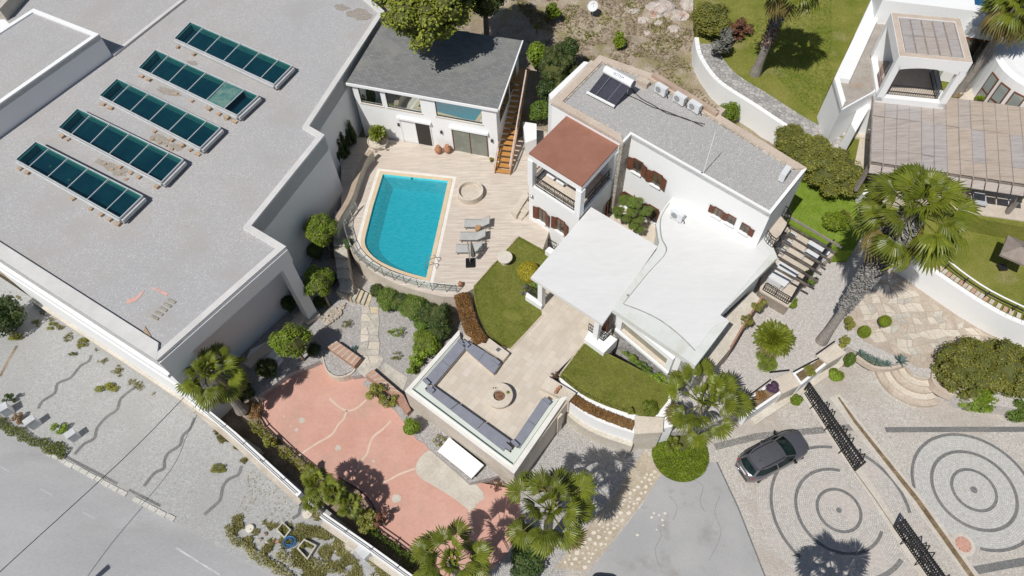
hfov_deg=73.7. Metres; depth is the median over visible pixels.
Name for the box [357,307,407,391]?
slate path
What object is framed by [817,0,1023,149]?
neighbour villa
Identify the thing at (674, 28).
boulder
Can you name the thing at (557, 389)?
vase group
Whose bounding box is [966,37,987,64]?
window
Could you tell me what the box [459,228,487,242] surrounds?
sun lounger
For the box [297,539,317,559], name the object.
planting frame
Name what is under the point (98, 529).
road
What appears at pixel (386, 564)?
garden wall
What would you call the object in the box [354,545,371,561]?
metal cabinet
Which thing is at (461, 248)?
sun lounger
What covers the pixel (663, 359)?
window
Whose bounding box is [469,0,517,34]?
pine tree
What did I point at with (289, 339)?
round tree
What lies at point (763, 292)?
patio wall
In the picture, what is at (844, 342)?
shrub
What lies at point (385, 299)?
hedge shrub
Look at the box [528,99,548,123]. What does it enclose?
shrub
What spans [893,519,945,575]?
sliding gate
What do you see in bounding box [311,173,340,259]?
gravel strip
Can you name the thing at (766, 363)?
shrub
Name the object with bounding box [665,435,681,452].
shrub
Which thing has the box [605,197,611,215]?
window
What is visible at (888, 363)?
agave
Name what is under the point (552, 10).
shrub
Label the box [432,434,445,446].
shrub
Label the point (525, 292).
grey plant
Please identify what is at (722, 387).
palm tree
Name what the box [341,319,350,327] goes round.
dark shrub
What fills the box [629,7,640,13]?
boulder
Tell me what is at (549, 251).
planter wall
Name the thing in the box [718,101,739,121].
shrub
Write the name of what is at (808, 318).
gravel terrace
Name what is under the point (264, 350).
loggia parapet
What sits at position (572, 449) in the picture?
side yard
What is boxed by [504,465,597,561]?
palm tree
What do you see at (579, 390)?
lawn fringe
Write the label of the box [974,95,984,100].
shrub
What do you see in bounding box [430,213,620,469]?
paved walk
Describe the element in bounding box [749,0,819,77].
palm tree
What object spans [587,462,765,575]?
asphalt apron
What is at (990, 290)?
lawn railing
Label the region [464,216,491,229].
sun lounger
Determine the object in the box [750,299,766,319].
trailing plant
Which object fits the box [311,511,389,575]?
weeds
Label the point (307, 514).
concrete lid
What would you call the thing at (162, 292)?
cloth ribbon
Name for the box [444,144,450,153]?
terracotta jar
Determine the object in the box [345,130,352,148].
cypress
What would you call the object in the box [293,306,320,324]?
pale paving block
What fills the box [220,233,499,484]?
planted garden
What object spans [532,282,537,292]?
shrub
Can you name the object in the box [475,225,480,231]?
side table
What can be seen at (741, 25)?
shrub
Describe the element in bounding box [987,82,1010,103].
window
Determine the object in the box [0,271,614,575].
ground
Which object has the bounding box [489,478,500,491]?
rosette plant
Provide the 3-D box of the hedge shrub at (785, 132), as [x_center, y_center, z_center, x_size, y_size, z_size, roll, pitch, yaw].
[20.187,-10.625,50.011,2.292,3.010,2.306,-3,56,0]
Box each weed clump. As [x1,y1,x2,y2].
[7,332,23,340]
[47,321,56,329]
[77,337,88,346]
[94,382,118,391]
[210,463,226,472]
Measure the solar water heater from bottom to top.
1.327 m
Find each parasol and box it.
[466,240,475,267]
[997,235,1023,270]
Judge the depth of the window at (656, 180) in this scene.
44.09 m
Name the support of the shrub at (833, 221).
on the grass bank at (809, 205)
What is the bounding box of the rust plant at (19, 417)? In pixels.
[11,412,22,424]
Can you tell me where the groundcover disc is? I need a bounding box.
[652,433,708,481]
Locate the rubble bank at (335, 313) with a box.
[320,302,345,325]
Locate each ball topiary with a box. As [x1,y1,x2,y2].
[858,325,871,337]
[878,315,891,328]
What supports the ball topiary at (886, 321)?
on the crazy paving
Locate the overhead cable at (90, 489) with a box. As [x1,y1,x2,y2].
[0,397,183,571]
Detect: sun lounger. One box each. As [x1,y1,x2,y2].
[456,241,483,254]
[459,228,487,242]
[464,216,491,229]
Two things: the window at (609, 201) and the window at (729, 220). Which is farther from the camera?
the window at (609, 201)
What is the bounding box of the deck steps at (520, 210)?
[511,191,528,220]
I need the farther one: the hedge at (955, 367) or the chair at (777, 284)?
the chair at (777, 284)
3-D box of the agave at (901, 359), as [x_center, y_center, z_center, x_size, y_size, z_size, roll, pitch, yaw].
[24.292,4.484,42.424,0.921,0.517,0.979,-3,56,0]
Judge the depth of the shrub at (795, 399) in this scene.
42.03 m
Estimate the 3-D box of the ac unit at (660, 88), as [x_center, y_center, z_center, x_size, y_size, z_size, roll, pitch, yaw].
[9.842,-12.917,44.703,0.400,0.720,1.031,-38,63,-21]
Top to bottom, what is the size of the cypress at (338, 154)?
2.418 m
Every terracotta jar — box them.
[434,145,441,153]
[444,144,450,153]
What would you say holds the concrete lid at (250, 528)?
on the pavement
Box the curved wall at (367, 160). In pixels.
[334,150,374,238]
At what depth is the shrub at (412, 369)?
43.67 m
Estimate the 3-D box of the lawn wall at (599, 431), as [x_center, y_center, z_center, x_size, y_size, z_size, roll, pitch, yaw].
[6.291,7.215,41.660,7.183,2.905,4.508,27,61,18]
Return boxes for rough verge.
[224,523,294,575]
[275,547,348,575]
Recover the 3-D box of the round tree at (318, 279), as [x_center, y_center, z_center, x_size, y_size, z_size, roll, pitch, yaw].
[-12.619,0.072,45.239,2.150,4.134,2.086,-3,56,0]
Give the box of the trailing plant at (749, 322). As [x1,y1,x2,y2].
[741,314,753,327]
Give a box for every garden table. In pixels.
[765,269,790,290]
[776,261,798,282]
[801,249,823,264]
[804,238,832,261]
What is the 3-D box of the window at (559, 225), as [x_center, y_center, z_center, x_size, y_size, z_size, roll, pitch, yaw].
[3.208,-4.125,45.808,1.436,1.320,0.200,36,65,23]
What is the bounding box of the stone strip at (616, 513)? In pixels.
[555,451,666,570]
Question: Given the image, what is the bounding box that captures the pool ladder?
[424,255,437,274]
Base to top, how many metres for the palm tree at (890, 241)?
14.204 m
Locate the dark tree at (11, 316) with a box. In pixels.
[0,294,26,337]
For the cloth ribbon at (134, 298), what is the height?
0.001 m
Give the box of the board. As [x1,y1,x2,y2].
[143,327,151,337]
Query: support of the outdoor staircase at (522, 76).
on the pool deck
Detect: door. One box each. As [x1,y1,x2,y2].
[1,409,12,415]
[28,421,40,428]
[69,434,79,441]
[396,116,433,146]
[449,125,488,156]
[601,316,609,331]
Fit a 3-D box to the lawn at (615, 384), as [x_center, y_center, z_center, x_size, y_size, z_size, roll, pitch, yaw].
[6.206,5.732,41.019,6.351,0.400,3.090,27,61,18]
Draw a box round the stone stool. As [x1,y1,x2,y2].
[497,251,512,264]
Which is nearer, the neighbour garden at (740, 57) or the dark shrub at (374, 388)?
the dark shrub at (374, 388)
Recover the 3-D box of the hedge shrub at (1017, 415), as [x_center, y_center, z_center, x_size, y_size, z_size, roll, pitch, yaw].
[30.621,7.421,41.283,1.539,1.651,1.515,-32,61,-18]
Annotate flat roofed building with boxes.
[0,0,383,455]
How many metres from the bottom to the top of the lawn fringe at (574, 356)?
0.161 m
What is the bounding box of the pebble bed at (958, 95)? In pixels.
[953,81,971,98]
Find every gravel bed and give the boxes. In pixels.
[323,349,353,375]
[363,378,424,443]
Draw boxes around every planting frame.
[276,522,291,538]
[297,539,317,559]
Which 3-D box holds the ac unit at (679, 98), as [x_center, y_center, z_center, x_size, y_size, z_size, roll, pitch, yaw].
[10.936,-12.177,44.178,0.400,0.720,1.031,-38,63,-21]
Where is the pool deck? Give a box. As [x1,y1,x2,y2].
[341,129,548,312]
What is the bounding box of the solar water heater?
[586,66,635,106]
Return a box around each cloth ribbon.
[127,290,143,303]
[151,287,168,295]
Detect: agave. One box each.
[874,357,883,364]
[884,360,892,367]
[895,354,908,366]
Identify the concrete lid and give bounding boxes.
[245,524,254,532]
[302,510,312,518]
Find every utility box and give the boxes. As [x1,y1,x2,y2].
[0,401,14,417]
[22,414,41,429]
[63,428,80,442]
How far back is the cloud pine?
45.37 m
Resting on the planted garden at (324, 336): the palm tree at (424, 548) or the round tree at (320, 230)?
the round tree at (320, 230)
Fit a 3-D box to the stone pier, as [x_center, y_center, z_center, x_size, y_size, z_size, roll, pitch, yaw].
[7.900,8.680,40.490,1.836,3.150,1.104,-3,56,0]
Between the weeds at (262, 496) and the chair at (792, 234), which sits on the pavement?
the weeds at (262, 496)
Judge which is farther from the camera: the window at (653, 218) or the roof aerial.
the window at (653, 218)
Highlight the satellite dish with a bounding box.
[587,0,597,15]
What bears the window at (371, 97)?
in the pool house
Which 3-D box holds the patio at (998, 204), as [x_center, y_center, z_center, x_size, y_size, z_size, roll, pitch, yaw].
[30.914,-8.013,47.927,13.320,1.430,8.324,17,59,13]
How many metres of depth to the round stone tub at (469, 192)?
49.21 m
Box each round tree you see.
[267,322,313,361]
[289,291,296,303]
[302,213,338,258]
[302,264,334,307]
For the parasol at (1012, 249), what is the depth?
42.49 m
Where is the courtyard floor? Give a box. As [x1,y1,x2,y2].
[618,206,655,243]
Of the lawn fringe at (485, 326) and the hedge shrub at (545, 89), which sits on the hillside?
the hedge shrub at (545, 89)
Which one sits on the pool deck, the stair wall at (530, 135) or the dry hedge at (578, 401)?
the stair wall at (530, 135)
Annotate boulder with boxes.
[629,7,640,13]
[637,16,648,23]
[643,30,651,34]
[645,0,674,18]
[653,20,662,25]
[667,25,679,32]
[671,9,690,20]
[679,0,692,11]
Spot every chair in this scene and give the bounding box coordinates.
[766,278,774,287]
[772,281,781,291]
[776,246,786,257]
[781,239,791,249]
[786,231,796,241]
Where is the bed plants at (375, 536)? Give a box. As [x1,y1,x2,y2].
[347,504,414,570]
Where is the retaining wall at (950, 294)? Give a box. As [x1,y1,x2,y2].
[691,37,1023,346]
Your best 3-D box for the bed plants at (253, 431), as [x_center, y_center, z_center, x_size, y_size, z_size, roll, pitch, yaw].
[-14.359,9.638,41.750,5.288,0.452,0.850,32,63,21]
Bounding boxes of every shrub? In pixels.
[1,393,15,402]
[49,423,67,434]
[238,382,254,403]
[248,402,262,419]
[255,357,277,378]
[262,435,275,447]
[280,295,295,312]
[304,463,314,468]
[307,243,323,261]
[307,342,320,355]
[312,296,326,308]
[329,272,337,286]
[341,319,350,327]
[342,238,352,249]
[356,508,375,533]
[365,383,385,400]
[369,283,382,296]
[374,511,386,527]
[375,286,397,311]
[378,394,396,407]
[390,351,401,360]
[393,292,407,309]
[397,293,427,321]
[403,416,420,434]
[406,361,418,374]
[409,349,427,365]
[412,329,440,355]
[413,320,429,329]
[416,302,436,323]
[426,326,451,341]
[427,302,451,328]
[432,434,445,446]
[510,548,544,575]
[511,524,535,554]
[517,261,538,281]
[526,41,545,68]
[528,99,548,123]
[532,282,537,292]
[535,45,577,86]
[535,77,555,105]
[545,2,561,19]
[556,36,578,57]
[612,30,625,48]
[627,407,634,414]
[642,400,658,416]
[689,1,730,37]
[711,26,734,54]
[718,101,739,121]
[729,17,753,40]
[755,350,777,372]
[765,380,779,392]
[773,123,804,148]
[776,130,833,180]
[789,297,797,307]
[790,394,803,405]
[804,270,818,287]
[805,146,870,197]
[822,211,847,230]
[829,368,844,381]
[839,335,850,348]
[841,209,851,223]
[842,352,855,366]
[844,316,855,330]
[958,388,998,412]
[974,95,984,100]
[1005,398,1023,422]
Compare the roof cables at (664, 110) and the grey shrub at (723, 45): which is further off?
the grey shrub at (723, 45)
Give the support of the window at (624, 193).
in the villa at (675, 296)
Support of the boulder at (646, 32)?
on the hillside
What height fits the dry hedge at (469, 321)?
1.032 m
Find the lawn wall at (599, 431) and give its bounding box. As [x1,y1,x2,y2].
[559,377,672,453]
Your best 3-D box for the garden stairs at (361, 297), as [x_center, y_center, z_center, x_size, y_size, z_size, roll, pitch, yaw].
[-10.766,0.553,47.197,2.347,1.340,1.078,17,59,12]
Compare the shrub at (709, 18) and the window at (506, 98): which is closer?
the window at (506, 98)
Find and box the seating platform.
[405,330,566,486]
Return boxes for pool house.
[346,23,522,157]
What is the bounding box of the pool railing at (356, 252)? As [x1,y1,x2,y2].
[343,202,456,291]
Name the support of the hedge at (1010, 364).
on the gravel terrace
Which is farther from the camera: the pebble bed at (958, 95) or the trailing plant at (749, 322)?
the pebble bed at (958, 95)
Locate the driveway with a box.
[564,363,1023,575]
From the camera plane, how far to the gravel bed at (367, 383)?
42.80 m
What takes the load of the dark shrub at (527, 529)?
on the side yard at (572, 449)
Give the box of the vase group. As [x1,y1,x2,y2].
[554,385,560,393]
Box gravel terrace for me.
[670,240,1023,435]
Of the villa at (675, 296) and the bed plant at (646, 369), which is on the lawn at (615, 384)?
the bed plant at (646, 369)
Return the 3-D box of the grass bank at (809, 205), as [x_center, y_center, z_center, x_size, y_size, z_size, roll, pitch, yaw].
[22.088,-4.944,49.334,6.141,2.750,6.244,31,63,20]
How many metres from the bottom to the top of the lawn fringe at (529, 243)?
0.145 m
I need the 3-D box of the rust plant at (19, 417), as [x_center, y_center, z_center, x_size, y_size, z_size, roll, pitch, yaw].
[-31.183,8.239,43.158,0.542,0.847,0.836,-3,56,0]
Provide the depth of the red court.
41.26 m
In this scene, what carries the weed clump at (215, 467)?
on the pavement
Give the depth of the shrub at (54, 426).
42.63 m
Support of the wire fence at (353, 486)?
on the red court
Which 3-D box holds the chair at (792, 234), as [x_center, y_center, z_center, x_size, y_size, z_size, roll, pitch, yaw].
[19.243,-3.610,46.898,0.460,0.880,0.480,38,65,23]
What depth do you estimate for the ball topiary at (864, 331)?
43.30 m
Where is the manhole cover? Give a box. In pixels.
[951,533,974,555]
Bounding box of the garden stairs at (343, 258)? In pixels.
[333,211,354,294]
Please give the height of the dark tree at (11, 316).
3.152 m
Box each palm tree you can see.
[175,341,249,415]
[409,517,494,575]
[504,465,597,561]
[662,356,755,451]
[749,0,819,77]
[815,162,982,345]
[952,0,1023,96]
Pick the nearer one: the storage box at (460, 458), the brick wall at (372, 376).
the storage box at (460, 458)
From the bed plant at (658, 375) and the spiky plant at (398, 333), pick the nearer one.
the bed plant at (658, 375)
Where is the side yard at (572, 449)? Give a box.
[487,420,644,575]
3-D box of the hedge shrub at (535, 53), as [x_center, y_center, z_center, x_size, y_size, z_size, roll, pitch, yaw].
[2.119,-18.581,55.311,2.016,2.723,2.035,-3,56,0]
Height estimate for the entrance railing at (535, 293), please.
0.765 m
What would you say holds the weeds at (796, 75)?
on the neighbour garden at (740, 57)
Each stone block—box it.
[484,338,508,362]
[540,376,575,419]
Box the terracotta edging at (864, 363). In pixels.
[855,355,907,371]
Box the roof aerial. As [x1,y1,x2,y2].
[701,132,715,173]
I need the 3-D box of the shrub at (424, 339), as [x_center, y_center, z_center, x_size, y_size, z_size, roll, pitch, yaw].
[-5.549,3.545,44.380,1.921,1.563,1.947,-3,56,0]
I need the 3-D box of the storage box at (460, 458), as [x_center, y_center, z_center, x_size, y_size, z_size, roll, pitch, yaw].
[-3.024,10.297,40.599,2.725,1.150,1.054,34,63,21]
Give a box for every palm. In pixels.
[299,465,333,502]
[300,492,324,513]
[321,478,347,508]
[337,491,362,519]
[368,124,387,143]
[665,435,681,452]
[752,318,796,358]
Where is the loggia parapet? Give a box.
[243,312,306,370]
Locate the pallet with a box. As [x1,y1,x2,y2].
[150,298,175,320]
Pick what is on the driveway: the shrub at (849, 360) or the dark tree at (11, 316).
the shrub at (849, 360)
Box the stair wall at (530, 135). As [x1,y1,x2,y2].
[523,122,536,155]
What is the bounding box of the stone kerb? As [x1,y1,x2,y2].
[321,352,356,381]
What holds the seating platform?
on the paved walk
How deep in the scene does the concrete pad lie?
38.52 m
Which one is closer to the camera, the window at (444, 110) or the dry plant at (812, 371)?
the dry plant at (812, 371)
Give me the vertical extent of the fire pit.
0.690 m
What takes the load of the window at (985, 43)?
in the neighbour villa at (903, 52)
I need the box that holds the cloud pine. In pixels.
[612,195,653,232]
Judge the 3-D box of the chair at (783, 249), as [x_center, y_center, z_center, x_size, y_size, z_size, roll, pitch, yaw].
[18.279,-2.546,46.222,0.460,0.880,0.480,38,65,23]
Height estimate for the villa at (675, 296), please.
9.400 m
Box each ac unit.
[654,82,668,98]
[670,207,684,223]
[673,90,687,106]
[687,98,702,115]
[777,165,791,182]
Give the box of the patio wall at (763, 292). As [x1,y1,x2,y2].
[758,290,795,314]
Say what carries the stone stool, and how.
on the lawn at (512, 315)
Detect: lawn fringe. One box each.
[474,289,509,347]
[475,239,516,285]
[518,237,544,252]
[560,343,584,373]
[560,374,626,412]
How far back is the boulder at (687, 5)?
59.06 m
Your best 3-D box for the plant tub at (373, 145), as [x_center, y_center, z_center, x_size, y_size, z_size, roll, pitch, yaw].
[-10.263,-11.053,52.262,1.600,0.516,1.805,-3,56,0]
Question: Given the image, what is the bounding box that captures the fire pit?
[486,383,512,408]
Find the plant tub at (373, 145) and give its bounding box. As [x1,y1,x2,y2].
[367,137,387,150]
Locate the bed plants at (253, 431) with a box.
[248,420,306,473]
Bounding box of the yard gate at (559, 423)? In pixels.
[556,413,562,433]
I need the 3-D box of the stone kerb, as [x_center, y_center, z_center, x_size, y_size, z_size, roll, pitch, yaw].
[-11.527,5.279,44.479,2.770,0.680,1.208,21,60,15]
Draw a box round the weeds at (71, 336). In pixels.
[10,291,154,394]
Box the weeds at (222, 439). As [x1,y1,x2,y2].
[213,429,247,463]
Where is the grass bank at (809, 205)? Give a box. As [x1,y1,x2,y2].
[783,178,864,261]
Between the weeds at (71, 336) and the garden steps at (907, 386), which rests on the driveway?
the garden steps at (907, 386)
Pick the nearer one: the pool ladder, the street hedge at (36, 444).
the street hedge at (36, 444)
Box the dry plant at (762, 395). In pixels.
[755,390,766,400]
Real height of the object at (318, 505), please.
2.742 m
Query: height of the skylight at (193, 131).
0.680 m
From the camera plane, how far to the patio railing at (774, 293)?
44.17 m
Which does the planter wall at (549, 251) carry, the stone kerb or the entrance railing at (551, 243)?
the entrance railing at (551, 243)
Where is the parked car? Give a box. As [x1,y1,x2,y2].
[735,430,808,482]
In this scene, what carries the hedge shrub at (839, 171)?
on the grass bank at (809, 205)
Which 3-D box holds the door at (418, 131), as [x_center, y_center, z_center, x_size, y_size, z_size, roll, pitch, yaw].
[-7.236,-11.736,51.423,2.700,2.510,0.234,12,58,10]
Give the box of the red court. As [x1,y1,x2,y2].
[261,364,519,575]
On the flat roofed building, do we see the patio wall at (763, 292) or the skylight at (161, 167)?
the skylight at (161, 167)
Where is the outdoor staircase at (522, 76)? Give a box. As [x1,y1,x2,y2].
[494,68,529,174]
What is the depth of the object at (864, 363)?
42.61 m
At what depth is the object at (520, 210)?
48.19 m
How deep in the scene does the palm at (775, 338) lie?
42.66 m
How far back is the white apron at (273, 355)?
44.67 m
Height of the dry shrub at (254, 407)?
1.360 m
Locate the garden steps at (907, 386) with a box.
[875,368,937,407]
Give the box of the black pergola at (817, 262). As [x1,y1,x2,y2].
[772,215,841,302]
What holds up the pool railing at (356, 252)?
on the pool deck
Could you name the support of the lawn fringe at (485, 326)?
on the lawn at (512, 315)
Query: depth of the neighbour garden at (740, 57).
54.55 m
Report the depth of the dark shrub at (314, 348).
44.44 m
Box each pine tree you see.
[371,0,475,53]
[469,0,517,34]
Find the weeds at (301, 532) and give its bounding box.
[230,513,373,575]
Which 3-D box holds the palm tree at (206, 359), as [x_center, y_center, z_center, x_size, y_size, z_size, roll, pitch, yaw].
[-17.309,5.860,40.820,3.826,6.432,4.011,31,63,20]
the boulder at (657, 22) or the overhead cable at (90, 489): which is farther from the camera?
the boulder at (657, 22)
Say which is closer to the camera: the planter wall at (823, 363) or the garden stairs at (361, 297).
the planter wall at (823, 363)
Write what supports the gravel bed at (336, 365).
on the red court
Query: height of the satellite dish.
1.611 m
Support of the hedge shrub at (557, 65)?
on the hillside
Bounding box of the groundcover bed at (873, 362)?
[856,349,886,366]
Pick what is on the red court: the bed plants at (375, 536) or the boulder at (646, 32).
the bed plants at (375, 536)
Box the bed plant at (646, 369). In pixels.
[634,360,651,373]
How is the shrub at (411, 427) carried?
on the gravel bed at (367, 383)
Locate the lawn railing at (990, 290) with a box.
[945,262,1023,311]
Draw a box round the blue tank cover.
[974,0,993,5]
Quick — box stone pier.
[631,416,663,449]
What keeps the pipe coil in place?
on the pavement
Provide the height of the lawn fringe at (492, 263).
0.156 m
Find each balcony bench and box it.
[546,172,557,179]
[556,178,567,185]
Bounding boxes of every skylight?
[15,141,146,226]
[58,108,186,188]
[99,78,223,156]
[138,49,261,123]
[174,22,294,90]
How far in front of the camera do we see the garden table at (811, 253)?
45.67 m
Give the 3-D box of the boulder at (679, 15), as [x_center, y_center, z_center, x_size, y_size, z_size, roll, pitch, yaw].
[14.365,-23.571,58.738,2.222,0.683,1.613,10,57,8]
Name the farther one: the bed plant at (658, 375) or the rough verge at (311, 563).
the bed plant at (658, 375)
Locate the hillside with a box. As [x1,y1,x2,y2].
[359,0,773,169]
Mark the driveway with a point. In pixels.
(939, 475)
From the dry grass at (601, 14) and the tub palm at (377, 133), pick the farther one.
the dry grass at (601, 14)
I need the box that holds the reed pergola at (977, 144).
[854,95,1023,214]
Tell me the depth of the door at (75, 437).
42.28 m
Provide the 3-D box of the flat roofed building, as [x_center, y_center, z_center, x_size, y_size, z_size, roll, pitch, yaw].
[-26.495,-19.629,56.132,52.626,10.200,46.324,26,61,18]
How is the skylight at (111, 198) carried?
on the flat roofed building
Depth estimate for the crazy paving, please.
44.38 m
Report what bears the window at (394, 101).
in the pool house
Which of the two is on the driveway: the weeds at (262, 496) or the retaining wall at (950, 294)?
the retaining wall at (950, 294)
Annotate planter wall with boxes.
[525,293,541,309]
[545,247,553,256]
[584,327,617,355]
[736,341,845,424]
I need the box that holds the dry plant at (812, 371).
[803,364,815,376]
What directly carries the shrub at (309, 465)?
on the ground at (235, 422)
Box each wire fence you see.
[258,399,308,463]
[339,477,411,552]
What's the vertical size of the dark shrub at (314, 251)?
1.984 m
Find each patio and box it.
[756,227,833,314]
[855,126,1023,221]
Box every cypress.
[336,139,347,158]
[336,149,341,162]
[339,132,349,154]
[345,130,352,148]
[347,120,356,144]
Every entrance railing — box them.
[525,284,537,297]
[547,239,556,248]
[588,323,614,340]
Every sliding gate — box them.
[804,382,865,470]
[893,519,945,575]
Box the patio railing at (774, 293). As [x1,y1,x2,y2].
[762,283,792,303]
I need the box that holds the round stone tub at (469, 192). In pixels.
[456,180,482,204]
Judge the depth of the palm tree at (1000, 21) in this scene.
44.88 m
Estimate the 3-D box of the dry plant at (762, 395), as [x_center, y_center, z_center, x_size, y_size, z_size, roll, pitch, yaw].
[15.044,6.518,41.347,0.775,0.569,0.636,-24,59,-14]
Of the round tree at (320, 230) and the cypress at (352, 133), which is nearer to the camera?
the round tree at (320, 230)
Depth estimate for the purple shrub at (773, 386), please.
41.26 m
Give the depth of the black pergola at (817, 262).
43.05 m
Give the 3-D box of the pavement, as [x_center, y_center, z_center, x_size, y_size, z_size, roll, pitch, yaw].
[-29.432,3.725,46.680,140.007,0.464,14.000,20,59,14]
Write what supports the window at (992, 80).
in the neighbour villa at (903, 52)
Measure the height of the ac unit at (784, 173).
0.720 m
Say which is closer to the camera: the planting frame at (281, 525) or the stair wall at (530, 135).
the planting frame at (281, 525)
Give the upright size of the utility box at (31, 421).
0.850 m
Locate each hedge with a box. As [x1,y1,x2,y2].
[0,417,69,459]
[454,292,487,344]
[570,395,634,430]
[930,334,1011,401]
[973,336,1023,398]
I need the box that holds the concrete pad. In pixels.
[331,543,354,555]
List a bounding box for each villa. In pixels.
[527,55,806,390]
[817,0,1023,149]
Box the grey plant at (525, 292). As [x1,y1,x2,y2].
[519,285,531,294]
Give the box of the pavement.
[0,277,378,575]
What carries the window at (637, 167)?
in the villa at (675, 296)
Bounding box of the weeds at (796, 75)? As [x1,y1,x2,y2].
[743,0,832,111]
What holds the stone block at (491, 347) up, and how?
on the paved walk
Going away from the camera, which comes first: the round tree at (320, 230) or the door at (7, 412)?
the door at (7, 412)
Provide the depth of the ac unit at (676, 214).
42.68 m
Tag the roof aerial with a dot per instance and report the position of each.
(708, 154)
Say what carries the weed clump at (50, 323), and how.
on the pavement
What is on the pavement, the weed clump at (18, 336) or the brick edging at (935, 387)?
the weed clump at (18, 336)
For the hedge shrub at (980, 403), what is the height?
1.396 m
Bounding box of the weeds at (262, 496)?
[239,470,296,521]
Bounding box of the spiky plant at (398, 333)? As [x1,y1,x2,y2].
[391,326,402,337]
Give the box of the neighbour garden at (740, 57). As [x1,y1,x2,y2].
[693,0,1023,240]
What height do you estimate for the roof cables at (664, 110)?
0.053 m
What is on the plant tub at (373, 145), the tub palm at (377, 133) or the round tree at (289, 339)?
the tub palm at (377, 133)
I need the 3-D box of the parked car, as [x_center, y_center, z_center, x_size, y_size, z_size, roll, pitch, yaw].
[15.355,9.752,40.053,4.392,1.692,2.140,-23,59,-13]
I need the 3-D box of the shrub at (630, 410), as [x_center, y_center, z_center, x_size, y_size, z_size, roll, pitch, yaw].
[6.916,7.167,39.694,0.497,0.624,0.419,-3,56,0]
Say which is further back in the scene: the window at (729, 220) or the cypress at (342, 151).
the cypress at (342, 151)
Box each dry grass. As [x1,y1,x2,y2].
[517,0,691,83]
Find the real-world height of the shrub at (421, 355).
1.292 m
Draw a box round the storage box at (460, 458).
[438,438,483,478]
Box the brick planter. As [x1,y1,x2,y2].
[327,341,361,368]
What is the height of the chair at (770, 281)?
0.880 m
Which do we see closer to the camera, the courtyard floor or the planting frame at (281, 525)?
the planting frame at (281, 525)
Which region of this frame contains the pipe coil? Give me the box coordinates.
[283,536,295,547]
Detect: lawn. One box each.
[473,235,547,349]
[558,342,668,416]
[880,205,1023,320]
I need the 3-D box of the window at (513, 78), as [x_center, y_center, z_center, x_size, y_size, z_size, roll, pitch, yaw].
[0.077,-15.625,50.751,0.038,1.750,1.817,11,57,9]
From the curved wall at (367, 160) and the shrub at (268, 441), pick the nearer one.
the shrub at (268, 441)
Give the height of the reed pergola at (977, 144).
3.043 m
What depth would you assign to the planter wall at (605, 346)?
42.00 m
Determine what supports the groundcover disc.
on the driveway
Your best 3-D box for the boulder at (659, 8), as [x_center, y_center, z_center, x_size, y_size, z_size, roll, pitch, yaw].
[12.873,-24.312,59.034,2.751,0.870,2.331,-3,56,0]
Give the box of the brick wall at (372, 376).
[366,368,411,415]
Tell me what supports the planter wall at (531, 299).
on the paved walk
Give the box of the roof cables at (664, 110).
[628,88,704,126]
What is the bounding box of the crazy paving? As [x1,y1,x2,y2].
[846,268,1000,367]
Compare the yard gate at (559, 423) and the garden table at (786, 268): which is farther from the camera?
the garden table at (786, 268)
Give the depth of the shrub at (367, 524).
38.33 m
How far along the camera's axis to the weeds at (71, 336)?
46.30 m
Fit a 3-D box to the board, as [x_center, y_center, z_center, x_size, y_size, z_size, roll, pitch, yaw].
[-19.874,2.704,37.218,0.364,0.045,1.588,-35,62,-20]
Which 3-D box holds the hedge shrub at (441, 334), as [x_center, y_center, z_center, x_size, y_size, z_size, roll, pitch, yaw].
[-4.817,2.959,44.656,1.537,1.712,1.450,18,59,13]
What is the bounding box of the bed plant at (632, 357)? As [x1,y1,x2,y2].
[622,350,638,363]
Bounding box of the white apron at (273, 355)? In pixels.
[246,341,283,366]
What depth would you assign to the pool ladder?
45.83 m
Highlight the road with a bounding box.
[0,430,273,575]
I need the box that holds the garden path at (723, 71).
[700,44,842,147]
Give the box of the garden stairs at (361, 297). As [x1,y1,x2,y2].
[336,285,371,306]
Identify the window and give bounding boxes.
[358,88,383,107]
[385,93,422,114]
[435,101,483,125]
[499,85,508,121]
[510,65,515,94]
[533,206,548,227]
[551,216,567,236]
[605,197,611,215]
[615,317,675,374]
[620,191,633,208]
[626,156,646,178]
[640,204,659,224]
[645,169,666,191]
[708,205,722,220]
[721,212,736,227]
[737,222,754,236]
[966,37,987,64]
[970,39,989,64]
[974,72,998,101]
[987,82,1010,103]
[1005,91,1023,106]
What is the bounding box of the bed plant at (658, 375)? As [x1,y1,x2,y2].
[649,372,667,382]
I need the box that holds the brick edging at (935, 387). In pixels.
[928,370,953,399]
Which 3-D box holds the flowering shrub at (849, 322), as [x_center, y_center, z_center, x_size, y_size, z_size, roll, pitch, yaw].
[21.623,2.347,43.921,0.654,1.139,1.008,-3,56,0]
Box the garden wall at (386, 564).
[181,398,412,575]
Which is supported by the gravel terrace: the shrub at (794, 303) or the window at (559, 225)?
the shrub at (794, 303)
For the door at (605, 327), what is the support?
in the villa at (675, 296)
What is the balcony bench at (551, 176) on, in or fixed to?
on the villa at (675, 296)
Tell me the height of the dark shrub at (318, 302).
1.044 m

